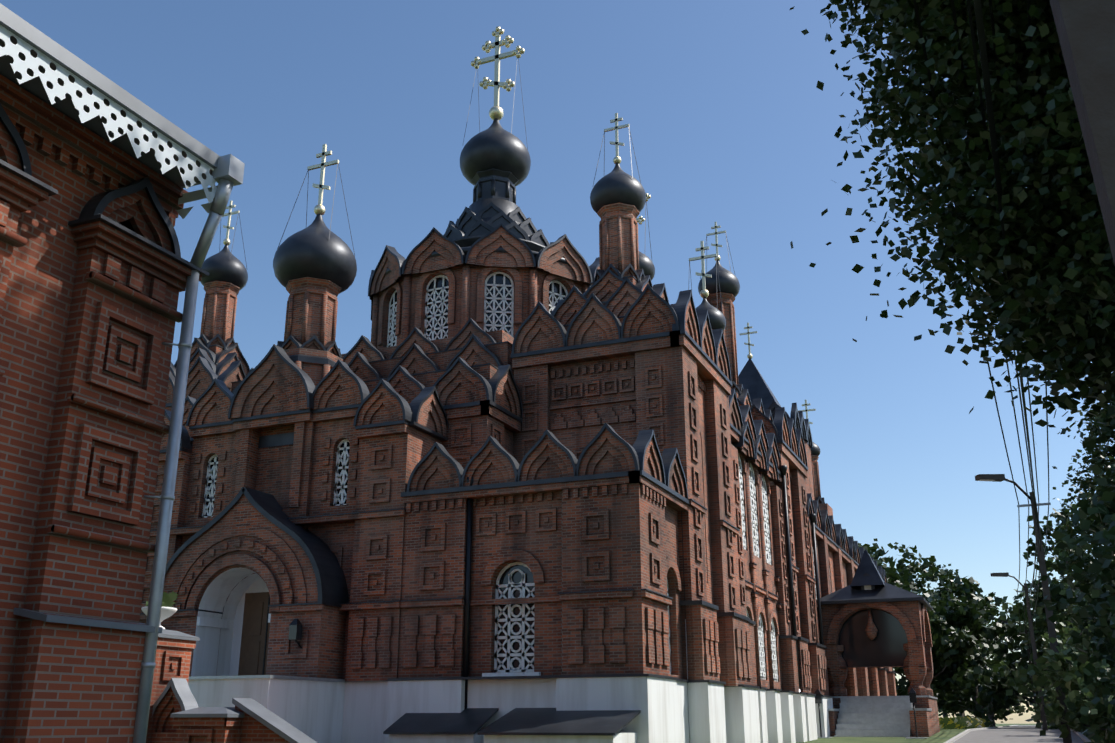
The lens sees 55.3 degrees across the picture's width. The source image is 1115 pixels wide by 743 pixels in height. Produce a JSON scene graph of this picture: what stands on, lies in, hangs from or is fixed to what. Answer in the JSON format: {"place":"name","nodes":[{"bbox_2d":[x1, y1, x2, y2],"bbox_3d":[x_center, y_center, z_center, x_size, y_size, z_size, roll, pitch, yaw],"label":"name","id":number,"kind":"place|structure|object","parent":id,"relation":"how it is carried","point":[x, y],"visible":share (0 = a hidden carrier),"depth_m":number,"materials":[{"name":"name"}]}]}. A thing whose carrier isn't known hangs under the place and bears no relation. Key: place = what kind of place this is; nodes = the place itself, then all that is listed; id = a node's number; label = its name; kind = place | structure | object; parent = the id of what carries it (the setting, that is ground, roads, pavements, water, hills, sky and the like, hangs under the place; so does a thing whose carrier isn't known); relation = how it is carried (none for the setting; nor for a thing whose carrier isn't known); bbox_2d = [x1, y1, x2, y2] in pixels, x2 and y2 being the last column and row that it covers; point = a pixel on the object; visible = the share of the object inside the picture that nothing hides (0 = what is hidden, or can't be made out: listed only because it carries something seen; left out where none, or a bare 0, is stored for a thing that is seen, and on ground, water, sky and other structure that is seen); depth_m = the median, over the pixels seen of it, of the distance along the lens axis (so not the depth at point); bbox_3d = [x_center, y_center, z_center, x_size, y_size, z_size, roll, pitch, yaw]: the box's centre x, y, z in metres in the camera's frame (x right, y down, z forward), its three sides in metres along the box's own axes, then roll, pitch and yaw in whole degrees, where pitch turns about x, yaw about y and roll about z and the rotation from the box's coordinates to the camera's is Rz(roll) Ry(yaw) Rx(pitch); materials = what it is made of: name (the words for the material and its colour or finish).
{"place":"outdoors","nodes":[
{"label":"outdoors","id":0,"kind":"place"},
{"bbox_2d":[0,0,1114,723],"label":"sky","id":1,"kind":"structure","parent":0,"point":[727,117],"materials":[{"name":"blue"}]},
{"bbox_2d":[796,724,1095,742],"bbox_3d":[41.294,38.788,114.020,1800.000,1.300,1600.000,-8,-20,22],"label":"terrain","id":2,"kind":"structure","parent":0,"point":[943,735],"depth_m":44.19,"materials":[{"name":"green plant"}]},
{"bbox_2d":[0,3,244,742],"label":"building","id":3,"kind":"structure","parent":2,"relation":"on","point":[99,171],"depth_m":10.53,"materials":[{"name":"brick"}]},
{"bbox_2d":[141,591,317,742],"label":"portal stairs","id":4,"kind":"structure","parent":2,"relation":"on","point":[177,714],"depth_m":21.23,"materials":[{"name":"brick"}]},
{"bbox_2d":[139,26,939,742],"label":"cathedral","id":5,"kind":"structure","parent":2,"relation":"on","point":[507,474],"depth_m":33.90,"materials":[{"name":"brick"}]},
{"bbox_2d":[858,538,982,703],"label":"tree","id":6,"kind":"object","parent":2,"relation":"on","point":[893,577],"visible":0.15,"depth_m":88.93,"materials":[{"name":"green plant"}]},
{"bbox_2d":[889,542,989,695],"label":"tree","id":7,"kind":"object","parent":2,"relation":"on","point":[931,573],"visible":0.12,"depth_m":103.09,"materials":[{"name":"green plant"}]},
{"bbox_2d":[892,614,992,712],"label":"tree","id":8,"kind":"object","parent":2,"relation":"on","point":[953,648],"visible":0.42,"depth_m":84.75,"materials":[{"name":"green plant"}]},
{"bbox_2d":[937,666,953,717],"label":"shrub","id":9,"kind":"object","parent":2,"relation":"on","point":[944,713],"depth_m":125.73,"materials":[{"name":"green plant"}]},
{"bbox_2d":[790,0,1114,448],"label":"tree","id":10,"kind":"object","parent":2,"relation":"on","point":[1058,261],"visible":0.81,"depth_m":12.93,"materials":[{"name":"green plant"}]},
{"bbox_2d":[922,564,1009,717],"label":"tree","id":11,"kind":"object","parent":2,"relation":"on","point":[950,576],"visible":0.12,"depth_m":108.93,"materials":[{"name":"green plant"}]},
{"bbox_2d":[906,576,1043,720],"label":"tree","id":12,"kind":"object","parent":2,"relation":"on","point":[972,611],"visible":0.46,"depth_m":89.28,"materials":[{"name":"green plant"}]},
{"bbox_2d":[963,593,1028,726],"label":"tree","id":13,"kind":"object","parent":2,"relation":"on","point":[1003,667],"visible":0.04,"depth_m":118.14,"materials":[{"name":"green plant"}]},
{"bbox_2d":[966,644,1036,723],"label":"tree","id":14,"kind":"object","parent":2,"relation":"on","point":[1000,712],"visible":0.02,"depth_m":124.52,"materials":[{"name":"green plant"}]},
{"bbox_2d":[913,0,1114,742],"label":"utility pole and lamps","id":15,"kind":"object","parent":2,"relation":"on","point":[1086,31],"visible":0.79,"depth_m":4.11,"materials":[{"name":"metal"}]},
{"bbox_2d":[939,691,1114,742],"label":"flower beds","id":16,"kind":"object","parent":2,"relation":"on","point":[950,723],"visible":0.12,"depth_m":55.41,"materials":[{"name":"green plant"}]},
{"bbox_2d":[987,578,1089,710],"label":"tree","id":17,"kind":"object","parent":2,"relation":"on","point":[1014,663],"visible":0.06,"depth_m":87.65,"materials":[{"name":"green plant"}]},
{"bbox_2d":[1031,685,1065,727],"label":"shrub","id":18,"kind":"object","parent":2,"relation":"on","point":[1038,706],"depth_m":78.02,"materials":[{"name":"green plant"}]},
{"bbox_2d":[993,635,1114,742],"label":"shrub","id":19,"kind":"object","parent":2,"relation":"on","point":[1072,681],"visible":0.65,"depth_m":30.99,"materials":[{"name":"green plant"}]},
{"bbox_2d":[999,493,1108,652],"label":"tree","id":20,"kind":"object","parent":2,"relation":"on","point":[1014,611],"visible":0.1,"depth_m":80.70,"materials":[{"name":"green plant"}]},
{"bbox_2d":[1027,603,1090,730],"bbox_3d":[28.749,16.234,57.697,6.063,8.160,5.241,5,-19,-15],"label":"tree","id":21,"kind":"object","parent":2,"relation":"on","point":[1045,640],"visible":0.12,"depth_m":57.73,"materials":[{"name":"green plant"}]},
{"bbox_2d":[1019,508,1114,695],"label":"tree","id":22,"kind":"object","parent":2,"relation":"on","point":[1058,599],"visible":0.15,"depth_m":81.27,"materials":[{"name":"green plant"}]},
{"bbox_2d":[1048,622,1090,648],"bbox_3d":[26.308,13.252,46.629,8.392,7.307,6.380,-8,-20,22],"label":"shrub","id":23,"kind":"object","parent":2,"relation":"on","point":[1067,637],"visible":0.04,"depth_m":47.86,"materials":[{"name":"green plant"}]},
{"bbox_2d":[1046,635,1105,728],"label":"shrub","id":24,"kind":"object","parent":2,"relation":"on","point":[1052,727],"visible":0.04,"depth_m":67.61,"materials":[{"name":"green plant"}]},
{"bbox_2d":[1039,447,1114,742],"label":"tree","id":25,"kind":"object","parent":2,"relation":"on","point":[1102,511],"visible":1,"depth_m":10.17,"materials":[{"name":"green plant"}]},
{"bbox_2d":[1041,390,1114,687],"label":"tree","id":26,"kind":"object","parent":2,"relation":"on","point":[1104,460],"visible":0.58,"depth_m":35.12,"materials":[{"name":"green plant"}]},
{"bbox_2d":[1083,560,1114,695],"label":"tree","id":27,"kind":"object","parent":2,"relation":"on","point":[1091,687],"visible":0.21,"depth_m":16.25,"materials":[{"name":"green plant"}]},
{"bbox_2d":[944,725,1090,742],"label":"road","id":28,"kind":"structure","parent":0,"point":[1016,734],"depth_m":45.86,"materials":[{"name":"grey asphalt"}]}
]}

